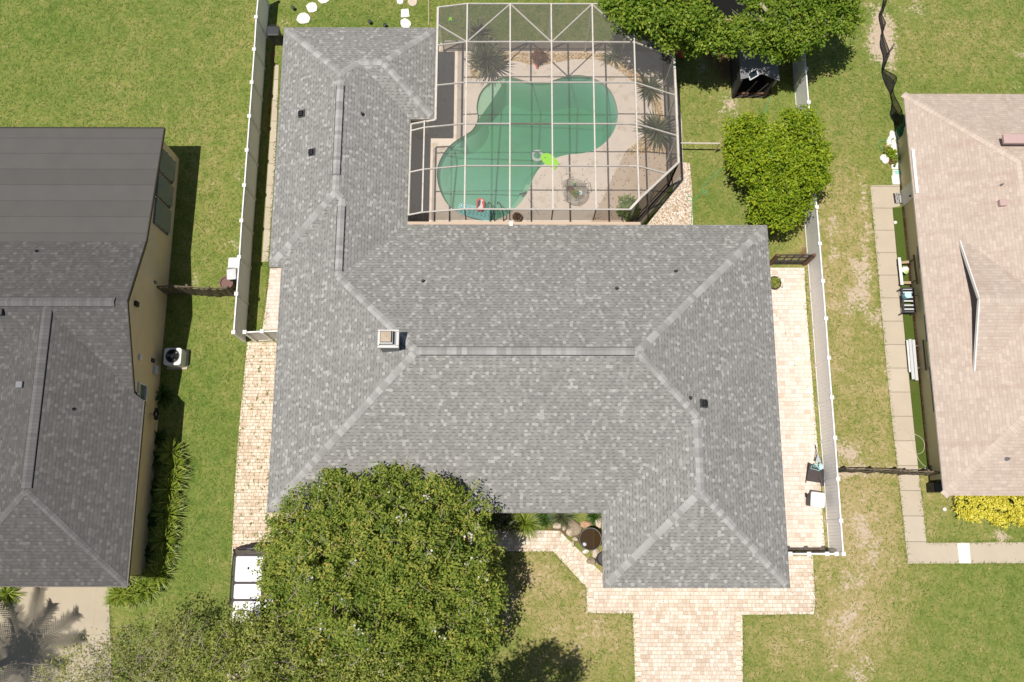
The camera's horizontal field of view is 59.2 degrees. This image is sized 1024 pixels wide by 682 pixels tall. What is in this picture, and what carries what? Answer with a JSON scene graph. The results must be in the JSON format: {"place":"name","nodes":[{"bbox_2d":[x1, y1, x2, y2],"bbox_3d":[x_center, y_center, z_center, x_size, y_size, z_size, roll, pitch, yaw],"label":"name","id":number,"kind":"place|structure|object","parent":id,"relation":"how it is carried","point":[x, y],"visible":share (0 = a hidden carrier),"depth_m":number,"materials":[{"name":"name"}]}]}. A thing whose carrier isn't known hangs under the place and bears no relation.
{"place":"outdoors","nodes":[
{"label":"outdoors","id":0,"kind":"place"},
{"bbox_2d":[0,587,111,681],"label":"driveway","id":1,"kind":"structure","parent":0,"point":[36,623],"depth_m":39.17,"materials":[{"name":"concrete"}]},
{"bbox_2d":[227,342,296,681],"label":"path","id":2,"kind":"structure","parent":0,"point":[252,477],"depth_m":40.87,"materials":[{"name":"beige brick"}]},
{"bbox_2d":[227,544,278,664],"bbox_3d":[-11.135,11.263,38.593,2.231,1.759,4.980,0,77,0],"label":"parked car","id":3,"kind":"object","parent":2,"relation":"on","point":[243,588],"visible":0.35,"depth_m":38.06,"materials":[{"name":"paint"}]},
{"bbox_2d":[262,65,278,261],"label":"path","id":4,"kind":"structure","parent":0,"point":[268,209],"depth_m":43.80,"materials":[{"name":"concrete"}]},
{"bbox_2d":[263,268,280,329],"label":"path","id":5,"kind":"structure","parent":0,"point":[272,301],"depth_m":42.38,"materials":[{"name":"brick"}]},
{"bbox_2d":[0,0,1023,681],"bbox_3d":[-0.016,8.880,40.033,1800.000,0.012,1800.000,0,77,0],"label":"ground","id":6,"kind":"structure","parent":0,"point":[708,72],"depth_m":42.78,"materials":[{"name":"plant"}]},
{"bbox_2d":[0,587,25,611],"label":"blade plant","id":7,"kind":"object","parent":6,"relation":"on","point":[8,594],"visible":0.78,"depth_m":39.32,"materials":[{"name":"plant"}]},
{"bbox_2d":[0,127,178,588],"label":"house","id":8,"kind":"structure","parent":6,"relation":"on","point":[86,222],"depth_m":38.10,"materials":[{"name":"grey"}]},
{"bbox_2d":[137,382,147,400],"bbox_3d":[-16.205,2.243,39.495,0.090,0.900,0.739,0,77,0],"label":"window","id":9,"kind":"structure","parent":8,"relation":"in","point":[141,391],"depth_m":39.56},
{"bbox_2d":[153,197,171,234],"bbox_3d":[-16.146,-5.753,41.679,0.180,1.700,1.210,0,77,0],"label":"window","id":10,"kind":"structure","parent":8,"relation":"in","point":[162,215],"depth_m":41.47,"materials":[{"name":"glass"}]},
{"bbox_2d":[155,173,173,208],"bbox_3d":[-16.143,-6.991,41.953,0.180,1.700,1.104,0,77,0],"label":"window","id":11,"kind":"structure","parent":8,"relation":"in","point":[164,190],"depth_m":41.86,"materials":[{"name":"glass"}]},
{"bbox_2d":[159,149,175,183],"bbox_3d":[-16.141,-8.205,42.222,0.180,1.700,1.158,0,77,0],"label":"window","id":12,"kind":"structure","parent":8,"relation":"in","point":[167,165],"depth_m":42.22,"materials":[{"name":"glass"}]},
{"bbox_2d":[101,587,134,609],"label":"blade plant","id":13,"kind":"object","parent":6,"relation":"on","point":[112,601],"visible":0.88,"depth_m":39.17,"materials":[{"name":"plant"}]},
{"bbox_2d":[22,603,215,681],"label":"tree","id":14,"kind":"object","parent":6,"relation":"on","point":[147,649],"visible":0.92,"depth_m":35.64,"materials":[{"name":"green plant"}]},
{"bbox_2d":[104,581,136,609],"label":"blade plant","id":15,"kind":"object","parent":6,"relation":"on","point":[116,594],"visible":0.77,"depth_m":39.12,"materials":[{"name":"plant"}]},
{"bbox_2d":[120,578,147,609],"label":"blade plant","id":16,"kind":"object","parent":6,"relation":"on","point":[130,598],"visible":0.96,"depth_m":39.16,"materials":[{"name":"plant"}]},
{"bbox_2d":[130,570,162,606],"bbox_3d":[-15.942,10.644,39.253,1.716,0.735,1.651,-31,79,-7],"label":"blade plant","id":17,"kind":"object","parent":6,"relation":"on","point":[152,589],"visible":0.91,"depth_m":39.22,"materials":[{"name":"plant"}]},
{"bbox_2d":[144,544,154,563],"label":"broad leaf plant","id":18,"kind":"object","parent":6,"relation":"on","point":[147,550],"visible":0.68,"depth_m":39.77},
{"bbox_2d":[147,508,159,530],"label":"broad leaf plant","id":19,"kind":"object","parent":6,"relation":"on","point":[151,520],"visible":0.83,"depth_m":40.04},
{"bbox_2d":[150,476,161,498],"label":"broad leaf plant","id":20,"kind":"object","parent":6,"relation":"on","point":[153,488],"visible":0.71,"depth_m":40.41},
{"bbox_2d":[140,557,174,590],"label":"blade plant","id":21,"kind":"object","parent":6,"relation":"on","point":[161,578],"visible":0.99,"depth_m":39.36,"materials":[{"name":"plant"}]},
{"bbox_2d":[151,448,165,470],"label":"broad leaf plant","id":22,"kind":"object","parent":6,"relation":"on","point":[155,463],"visible":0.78,"depth_m":40.61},
{"bbox_2d":[146,551,174,579],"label":"blade plant","id":23,"kind":"object","parent":6,"relation":"on","point":[161,566],"visible":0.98,"depth_m":39.46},
{"bbox_2d":[154,429,168,449],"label":"broad leaf plant","id":24,"kind":"object","parent":6,"relation":"on","point":[160,438],"visible":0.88,"depth_m":40.84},
{"bbox_2d":[146,521,179,553],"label":"blade plant","id":25,"kind":"object","parent":6,"relation":"on","point":[169,538],"visible":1,"depth_m":39.67,"materials":[{"name":"plant"}]},
{"bbox_2d":[148,539,179,569],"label":"blade plant","id":26,"kind":"object","parent":6,"relation":"on","point":[159,555],"visible":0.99,"depth_m":39.59,"materials":[{"name":"plant"}]},
{"bbox_2d":[155,382,175,408],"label":"broad leaf plant","id":27,"kind":"object","parent":6,"relation":"on","point":[164,395],"visible":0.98,"depth_m":41.21,"materials":[{"name":"plant"}]},
{"bbox_2d":[154,513,180,541],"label":"blade plant","id":28,"kind":"object","parent":6,"relation":"on","point":[171,524],"visible":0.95,"depth_m":39.80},
{"bbox_2d":[150,497,185,530],"bbox_3d":[-15.225,7.689,39.894,1.717,0.764,1.784,-20,78,-4],"label":"blade plant","id":29,"kind":"object","parent":6,"relation":"on","point":[165,516],"visible":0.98,"depth_m":39.90,"materials":[{"name":"plant"}]},
{"bbox_2d":[152,472,184,506],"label":"blade plant","id":30,"kind":"object","parent":6,"relation":"on","point":[163,492],"visible":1,"depth_m":40.11,"materials":[{"name":"plant"}]},
{"bbox_2d":[157,490,183,513],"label":"blade plant","id":31,"kind":"object","parent":6,"relation":"on","point":[172,502],"visible":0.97,"depth_m":40.05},
{"bbox_2d":[154,434,189,470],"bbox_3d":[-15.357,5.032,40.456,1.589,0.817,1.747,-33,80,-7],"label":"blade plant","id":32,"kind":"object","parent":6,"relation":"on","point":[172,446],"visible":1,"depth_m":40.52,"materials":[{"name":"plant"}]},
{"bbox_2d":[158,460,191,491],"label":"blade plant","id":33,"kind":"object","parent":6,"relation":"on","point":[178,477],"visible":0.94,"depth_m":40.28,"materials":[{"name":"plant"}]},
{"bbox_2d":[157,448,193,480],"bbox_3d":[-15.207,5.489,40.380,1.566,0.767,1.638,-30,79,-6],"label":"blade plant","id":34,"kind":"object","parent":6,"relation":"on","point":[179,461],"visible":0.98,"depth_m":40.38,"materials":[{"name":"plant"}]},
{"bbox_2d":[163,348,188,369],"bbox_3d":[-15.486,0.775,41.434,0.950,0.750,0.950,0,77,0],"label":"air conditioner","id":35,"kind":"object","parent":6,"relation":"on","point":[175,358],"visible":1,"depth_m":41.14,"materials":[{"name":"white metal"}]},
{"bbox_2d":[157,284,233,296],"bbox_3d":[-14.780,-2.341,41.760,3.556,1.468,0.257,2,77,0],"label":"picket fence","id":36,"kind":"object","parent":6,"relation":"on","point":[187,289],"visible":0.91,"depth_m":41.60,"materials":[{"name":"brown wood"}]},
{"bbox_2d":[219,276,234,289],"bbox_3d":[-13.332,-2.659,42.294,0.670,0.560,0.663,0,77,0],"label":"barrel","id":37,"kind":"object","parent":6,"relation":"on","point":[224,282],"visible":0.64,"depth_m":42.08,"materials":[{"name":"brown plastic"}]},
{"bbox_2d":[227,267,237,283],"bbox_3d":[-12.970,-3.017,42.127,0.486,1.042,0.610,0,77,0],"label":"wheelie bin","id":38,"kind":"object","parent":6,"relation":"on","point":[232,274],"visible":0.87,"depth_m":41.64,"materials":[{"name":"grey plastic"}]},
{"bbox_2d":[228,258,238,271],"bbox_3d":[-12.945,-3.539,42.336,0.540,0.860,0.530,0,77,0],"label":"storage box","id":39,"kind":"object","parent":6,"relation":"on","point":[232,262],"visible":0.49,"depth_m":41.92,"materials":[{"name":"white plastic"}]},
{"bbox_2d":[231,0,269,341],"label":"vinyl fence","id":40,"kind":"object","parent":6,"relation":"on","point":[246,220],"visible":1,"depth_m":42.76,"materials":[{"name":"plastic"}]},
{"bbox_2d":[243,329,276,341],"bbox_3d":[-11.122,-0.244,41.073,1.784,1.900,0.183,-2,78,-1],"label":"vinyl fence","id":41,"kind":"object","parent":6,"relation":"on","point":[261,335],"visible":0.68,"depth_m":40.85,"materials":[{"name":"plastic"}]},
{"bbox_2d":[267,25,282,44],"bbox_3d":[-11.740,-15.175,44.805,0.612,1.080,0.597,0,77,0],"label":"wheelie bin","id":42,"kind":"object","parent":6,"relation":"on","point":[274,35],"visible":0.97,"depth_m":44.33,"materials":[{"name":"grey plastic"}]},
{"bbox_2d":[297,12,310,23],"bbox_3d":[-10.546,-16.335,45.600,0.703,0.070,0.621,0,77,0],"label":"stepping stone","id":43,"kind":"object","parent":6,"relation":"on","point":[304,18],"visible":1,"depth_m":45.56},
{"bbox_2d":[306,2,316,12],"bbox_3d":[-10.147,-16.928,45.732,0.529,0.070,0.574,-20,78,-4],"label":"stepping stone","id":44,"kind":"object","parent":6,"relation":"on","point":[311,7],"visible":1,"depth_m":45.69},
{"bbox_2d":[165,601,471,681],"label":"tree","id":45,"kind":"object","parent":6,"relation":"on","point":[277,655],"visible":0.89,"depth_m":34.47,"materials":[{"name":"green plant"}]},
{"bbox_2d":[248,449,510,681],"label":"tree","id":46,"kind":"object","parent":6,"relation":"on","point":[299,551],"visible":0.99,"depth_m":34.67,"materials":[{"name":"green plant"}]},
{"bbox_2d":[462,16,497,53],"bbox_3d":[-1.548,-14.658,44.104,1.893,2.238,1.918,29,79,6],"label":"spiky plant","id":47,"kind":"object","parent":6,"relation":"on","point":[481,33],"visible":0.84,"depth_m":43.61,"materials":[{"name":"green plant"}]},
{"bbox_2d":[488,513,519,537],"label":"ornamental grass","id":48,"kind":"object","parent":6,"relation":"on","point":[502,521],"depth_m":39.99,"materials":[{"name":"plant"}]},
{"bbox_2d":[506,513,541,543],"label":"ornamental grass","id":49,"kind":"object","parent":6,"relation":"on","point":[526,523],"depth_m":39.93,"materials":[{"name":"plant"}]},
{"bbox_2d":[266,27,789,587],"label":"house","id":50,"kind":"structure","parent":6,"relation":"on","point":[622,377],"depth_m":37.54,"materials":[{"name":"grey"}]},
{"bbox_2d":[536,513,554,529],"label":"ornamental grass","id":51,"kind":"object","parent":6,"relation":"on","point":[544,518],"depth_m":40.07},
{"bbox_2d":[408,46,682,223],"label":"pool deck","id":52,"kind":"structure","parent":6,"relation":"on","point":[451,98],"depth_m":44.19,"materials":[{"name":"concrete"}]},
{"bbox_2d":[408,3,679,221],"bbox_3d":[1.498,-10.110,42.078,12.167,4.220,9.996,0,77,0],"label":"pool cage","id":53,"kind":"object","parent":52,"relation":"on","point":[644,202],"visible":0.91,"depth_m":40.46,"materials":[{"name":"white metal"}]},
{"bbox_2d":[548,513,575,531],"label":"ornamental grass","id":54,"kind":"object","parent":6,"relation":"on","point":[562,517],"depth_m":40.01,"materials":[{"name":"plant"}]},
{"bbox_2d":[470,52,664,154],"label":"gravel","id":55,"kind":"structure","parent":6,"relation":"on","point":[626,69],"depth_m":44.96,"materials":[{"name":"gravel"}]},
{"bbox_2d":[463,36,508,80],"bbox_3d":[-1.226,-13.866,44.032,2.536,2.040,2.478,0,77,0],"label":"spiky plant","id":56,"kind":"object","parent":55,"relation":"on","point":[484,57],"visible":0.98,"depth_m":43.86,"materials":[{"name":"green plant"}]},
{"bbox_2d":[531,48,547,64],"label":"shrub","id":57,"kind":"object","parent":55,"relation":"on","point":[537,55],"visible":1,"depth_m":44.69,"materials":[{"name":"brown plant"}]},
{"bbox_2d":[597,43,626,68],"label":"spiky plant","id":58,"kind":"object","parent":55,"relation":"on","point":[612,55],"visible":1,"depth_m":44.82,"materials":[{"name":"green plant"}]},
{"bbox_2d":[633,69,670,108],"bbox_3d":[6.847,-12.482,44.172,1.994,1.195,1.991,0,77,0],"label":"spiky plant","id":59,"kind":"object","parent":55,"relation":"on","point":[647,91],"visible":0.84,"depth_m":44.25,"materials":[{"name":"green plant"}]},
{"bbox_2d":[632,107,675,154],"bbox_3d":[6.974,-10.262,43.444,2.446,1.642,2.372,0,77,0],"label":"spiky plant","id":60,"kind":"object","parent":55,"relation":"on","point":[656,123],"visible":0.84,"depth_m":43.47,"materials":[{"name":"green plant"}]},
{"bbox_2d":[567,519,581,535],"bbox_3d":[2.780,8.291,40.032,0.638,0.257,0.754,0,77,0],"label":"rock","id":61,"kind":"object","parent":6,"relation":"on","point":[576,529],"visible":0.98,"depth_m":39.97,"materials":[{"name":"stone"}]},
{"bbox_2d":[579,528,601,550],"bbox_3d":[3.422,8.709,39.622,0.982,0.868,0.982,0,77,0],"label":"barrel","id":62,"kind":"object","parent":6,"relation":"on","point":[590,539],"visible":1,"depth_m":39.30,"materials":[{"name":"brown wood"}]},
{"bbox_2d":[585,513,601,526],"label":"ornamental grass","id":63,"kind":"object","parent":6,"relation":"on","point":[593,517],"depth_m":40.12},
{"bbox_2d":[596,0,740,61],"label":"tree","id":64,"kind":"object","parent":6,"relation":"on","point":[694,27],"visible":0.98,"depth_m":39.81,"materials":[{"name":"green plant"}]},
{"bbox_2d":[648,162,692,224],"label":"gravel","id":65,"kind":"structure","parent":6,"relation":"on","point":[674,207],"depth_m":43.42,"materials":[{"name":"gravel"}]},
{"bbox_2d":[686,88,772,221],"bbox_3d":[10.830,-9.206,44.007,1.016,0.051,8.605,37,80,8],"label":"garden hose","id":66,"kind":"object","parent":6,"relation":"on","point":[712,176],"visible":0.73,"depth_m":43.57,"materials":[{"name":"green rubber"}]},
{"bbox_2d":[707,0,768,27],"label":"tree","id":67,"kind":"object","parent":6,"relation":"on","point":[726,7],"visible":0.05,"depth_m":45.69,"materials":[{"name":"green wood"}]},
{"bbox_2d":[729,46,779,98],"bbox_3d":[11.800,-13.348,43.735,1.830,2.385,2.534,0,77,0],"label":"playhouse","id":68,"kind":"object","parent":6,"relation":"on","point":[749,74],"visible":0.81,"depth_m":43.36,"materials":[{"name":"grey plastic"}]},
{"bbox_2d":[720,103,838,235],"bbox_3d":[12.101,-7.754,41.092,5.389,5.334,6.091,0,77,0],"label":"tree","id":69,"kind":"object","parent":6,"relation":"on","point":[801,175],"visible":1,"depth_m":39.93,"materials":[{"name":"green plant"}]},
{"bbox_2d":[770,253,815,265],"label":"gate","id":70,"kind":"structure","parent":6,"relation":"on","point":[805,262],"depth_m":41.98,"materials":[{"name":"brown wood"}]},
{"bbox_2d":[727,0,869,65],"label":"tree","id":71,"kind":"object","parent":6,"relation":"on","point":[778,35],"visible":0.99,"depth_m":40.05,"materials":[{"name":"green plant"}]},
{"bbox_2d":[788,552,838,555],"bbox_3d":[12.757,9.195,38.989,2.130,1.900,0.173,0,77,0],"label":"vinyl fence","id":72,"kind":"object","parent":6,"relation":"on","point":[815,553],"visible":0.88,"depth_m":38.16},
{"bbox_2d":[789,4,845,555],"bbox_3d":[14.051,-4.472,42.021,0.198,1.900,28.168,0,77,0],"label":"vinyl fence","id":73,"kind":"object","parent":6,"relation":"on","point":[825,398],"visible":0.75,"depth_m":40.77,"materials":[{"name":"plastic"}]},
{"bbox_2d":[838,467,940,475],"bbox_3d":[16.974,5.799,40.012,4.657,1.381,0.228,2,78,1],"label":"picket fence","id":74,"kind":"object","parent":6,"relation":"on","point":[899,471],"visible":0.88,"depth_m":39.66,"materials":[{"name":"brown wood"}]},
{"bbox_2d":[878,0,902,124],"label":"fence","id":75,"kind":"object","parent":6,"relation":"on","point":[890,81],"visible":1,"depth_m":44.67,"materials":[{"name":"black fabric"}]},
{"bbox_2d":[893,207,927,467],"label":"turf","id":76,"kind":"structure","parent":6,"relation":"on","point":[909,333],"depth_m":41.84,"materials":[{"name":"plant"}]},
{"bbox_2d":[896,287,917,315],"bbox_3d":[18.395,-1.878,41.880,0.613,0.955,1.215,0,77,0],"label":"utility cart","id":77,"kind":"object","parent":76,"relation":"on","point":[911,309],"visible":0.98,"depth_m":41.86,"materials":[{"name":"grey metal"}]},
{"bbox_2d":[896,255,917,285],"bbox_3d":[18.478,-3.240,42.269,0.640,0.885,1.419,0,77,0],"label":"bench","id":78,"kind":"object","parent":76,"relation":"on","point":[902,282],"visible":1,"depth_m":42.19,"materials":[{"name":"white wood"}]},
{"bbox_2d":[906,339,926,379],"bbox_3d":[18.504,0.858,41.363,0.579,0.880,1.933,0,77,0],"label":"picnic bench","id":79,"kind":"object","parent":76,"relation":"on","point":[911,355],"visible":1,"depth_m":41.33,"materials":[{"name":"white wood"}]},
{"bbox_2d":[902,206,929,465],"bbox_3d":[18.853,-0.396,42.041,0.134,0.120,12.418,0,77,0],"label":"brick edging","id":80,"kind":"object","parent":6,"relation":"on","point":[909,272],"visible":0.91,"depth_m":41.88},
{"bbox_2d":[926,482,942,492],"bbox_3d":[18.937,6.523,40.132,0.620,0.830,0.420,0,77,0],"label":"utility box","id":81,"kind":"object","parent":6,"relation":"on","point":[934,487],"visible":0.74,"depth_m":39.82,"materials":[{"name":"black plastic"}]},
{"bbox_2d":[897,92,1023,497],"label":"house","id":82,"kind":"structure","parent":6,"relation":"on","point":[961,156],"depth_m":39.12,"materials":[{"name":"beige"}]},
{"bbox_2d":[901,181,912,206],"bbox_3d":[18.795,-7.080,42.509,0.120,2.060,0.831,0,77,0],"label":"door","id":83,"kind":"structure","parent":82,"relation":"in","point":[906,193],"depth_m":42.83,"materials":[{"name":"white plastic"}]},
{"bbox_2d":[951,496,1023,529],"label":"hedge","id":84,"kind":"object","parent":6,"relation":"on","point":[981,512],"visible":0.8,"depth_m":39.52,"materials":[{"name":"yellow plant"}]},
{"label":"gravel","id":85,"kind":"structure","parent":6,"relation":"on","visible":0},
{"bbox_2d":[885,147,896,158],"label":"leafy plant","id":86,"kind":"object","parent":85,"relation":"on","point":[891,153],"visible":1,"depth_m":43.66,"materials":[{"name":"green plant"}]},
{"bbox_2d":[879,125,903,150],"bbox_3d":[18.494,-9.926,43.756,1.300,0.889,0.596,-32,79,-7],"label":"hose reel","id":87,"kind":"object","parent":85,"relation":"on","point":[899,131],"visible":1,"depth_m":43.57,"materials":[{"name":"green plastic"}]},
{"bbox_2d":[430,69,623,221],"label":"swimming pool","id":88,"kind":"structure","parent":0,"point":[530,103],"depth_m":45.24,"materials":[{"name":"liquid"}]},
{"bbox_2d":[457,203,492,220],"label":"steps","id":89,"kind":"structure","parent":88,"relation":"on","point":[484,215],"depth_m":43.36,"materials":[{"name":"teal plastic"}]},
{"bbox_2d":[476,198,484,211],"bbox_3d":[-1.518,-6.545,43.331,0.418,0.108,0.662,0,77,0],"label":"pool float","id":90,"kind":"object","parent":89,"relation":"on","point":[480,202],"visible":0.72,"depth_m":43.30,"materials":[{"name":"red plastic"}]},
{"bbox_2d":[531,149,542,161],"bbox_3d":[1.242,-9.063,44.038,0.640,0.181,0.640,0,77,0],"label":"swim ring","id":91,"kind":"object","parent":88,"relation":"on","point":[540,152],"visible":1,"depth_m":43.99,"materials":[{"name":"white plastic"}]},
{"bbox_2d":[540,153,558,168],"bbox_3d":[1.844,-8.809,43.858,0.977,0.062,0.575,33,79,7],"label":"float board","id":92,"kind":"object","parent":88,"relation":"on","point":[546,158],"visible":0.9,"depth_m":43.83,"materials":[{"name":"green plastic"}]},
{"bbox_2d":[440,43,661,50],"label":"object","id":93,"kind":"structure","parent":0,"point":[555,47],"depth_m":45.17,"materials":[{"name":"white metal"}]},
{"bbox_2d":[304,514,814,681],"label":"driveway","id":94,"kind":"structure","parent":0,"point":[666,615],"depth_m":39.37,"materials":[{"name":"beige brick"}]},
{"bbox_2d":[554,548,590,587],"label":"path","id":95,"kind":"structure","parent":94,"relation":"on","point":[571,566],"depth_m":39.74,"materials":[{"name":"beige brick"}]},
{"bbox_2d":[561,536,598,573],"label":"path","id":96,"kind":"structure","parent":94,"relation":"on","point":[578,553],"depth_m":39.87,"materials":[{"name":"beige brick"}]},
{"bbox_2d":[588,589,592,612],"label":"path","id":97,"kind":"structure","parent":94,"relation":"on","point":[590,599],"depth_m":39.44,"materials":[{"name":"beige brick"}]},
{"bbox_2d":[634,614,640,681],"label":"path","id":98,"kind":"structure","parent":94,"relation":"on","point":[637,649],"depth_m":39.01,"materials":[{"name":"beige brick"}]},
{"bbox_2d":[736,615,740,681],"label":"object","id":99,"kind":"structure","parent":94,"relation":"on","point":[738,650],"depth_m":39.01,"materials":[{"name":"beige brick"}]},
{"bbox_2d":[591,141,682,222],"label":"pool deck","id":100,"kind":"structure","parent":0,"point":[620,175],"depth_m":43.69,"materials":[{"name":"concrete"}]},
{"bbox_2d":[616,193,636,220],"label":"shrub","id":101,"kind":"object","parent":100,"relation":"on","point":[628,203],"visible":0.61,"depth_m":42.69,"materials":[{"name":"green plant"}]},
{"bbox_2d":[770,268,824,549],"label":"path","id":102,"kind":"structure","parent":0,"point":[804,524],"depth_m":41.28,"materials":[{"name":"brick"}]},
{"bbox_2d":[771,276,782,288],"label":"shrub","id":103,"kind":"object","parent":102,"relation":"on","point":[775,282],"visible":0.85,"depth_m":42.20,"materials":[{"name":"green plant"}]},
{"bbox_2d":[805,445,823,486],"bbox_3d":[13.618,5.564,40.278,0.935,0.857,1.912,0,77,0],"label":"folding cart","id":104,"kind":"object","parent":102,"relation":"on","point":[815,473],"visible":1,"depth_m":40.12,"materials":[{"name":"fabric"}]},
{"bbox_2d":[805,491,824,507],"bbox_3d":[13.393,7.030,39.915,0.632,1.030,0.714,7,78,1],"label":"wheelie bin","id":105,"kind":"object","parent":102,"relation":"on","point":[815,499],"visible":1,"depth_m":39.43,"materials":[{"name":"white plastic"}]},
{"bbox_2d":[870,185,1023,563],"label":"path","id":106,"kind":"structure","parent":0,"point":[918,548],"depth_m":41.27,"materials":[{"name":"concrete"}]},
{"bbox_2d":[893,193,901,203],"bbox_3d":[18.633,-6.892,43.492,0.447,0.019,0.546,0,77,0],"label":"door mat","id":107,"kind":"object","parent":106,"relation":"on","point":[897,198],"depth_m":43.48,"materials":[{"name":"fabric"}]},
{"bbox_2d":[957,543,970,562],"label":"paving slab","id":108,"kind":"structure","parent":106,"relation":"on","point":[963,551],"depth_m":39.88,"materials":[{"name":"concrete"}]},
{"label":"path","id":109,"kind":"structure","parent":0,"visible":0},
{"bbox_2d":[736,88,771,94],"bbox_3d":[11.891,-13.104,44.826,1.916,0.160,1.856,0,77,0],"label":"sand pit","id":110,"kind":"object","parent":109,"relation":"on","point":[753,93],"visible":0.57,"depth_m":44.56,"materials":[{"name":"brown wood"}]},
{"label":"path","id":111,"kind":"structure","parent":0,"visible":0},
{"bbox_2d":[892,170,900,184],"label":"paving slab","id":112,"kind":"structure","parent":111,"relation":"on","point":[896,179],"depth_m":43.68,"materials":[{"name":"concrete"}]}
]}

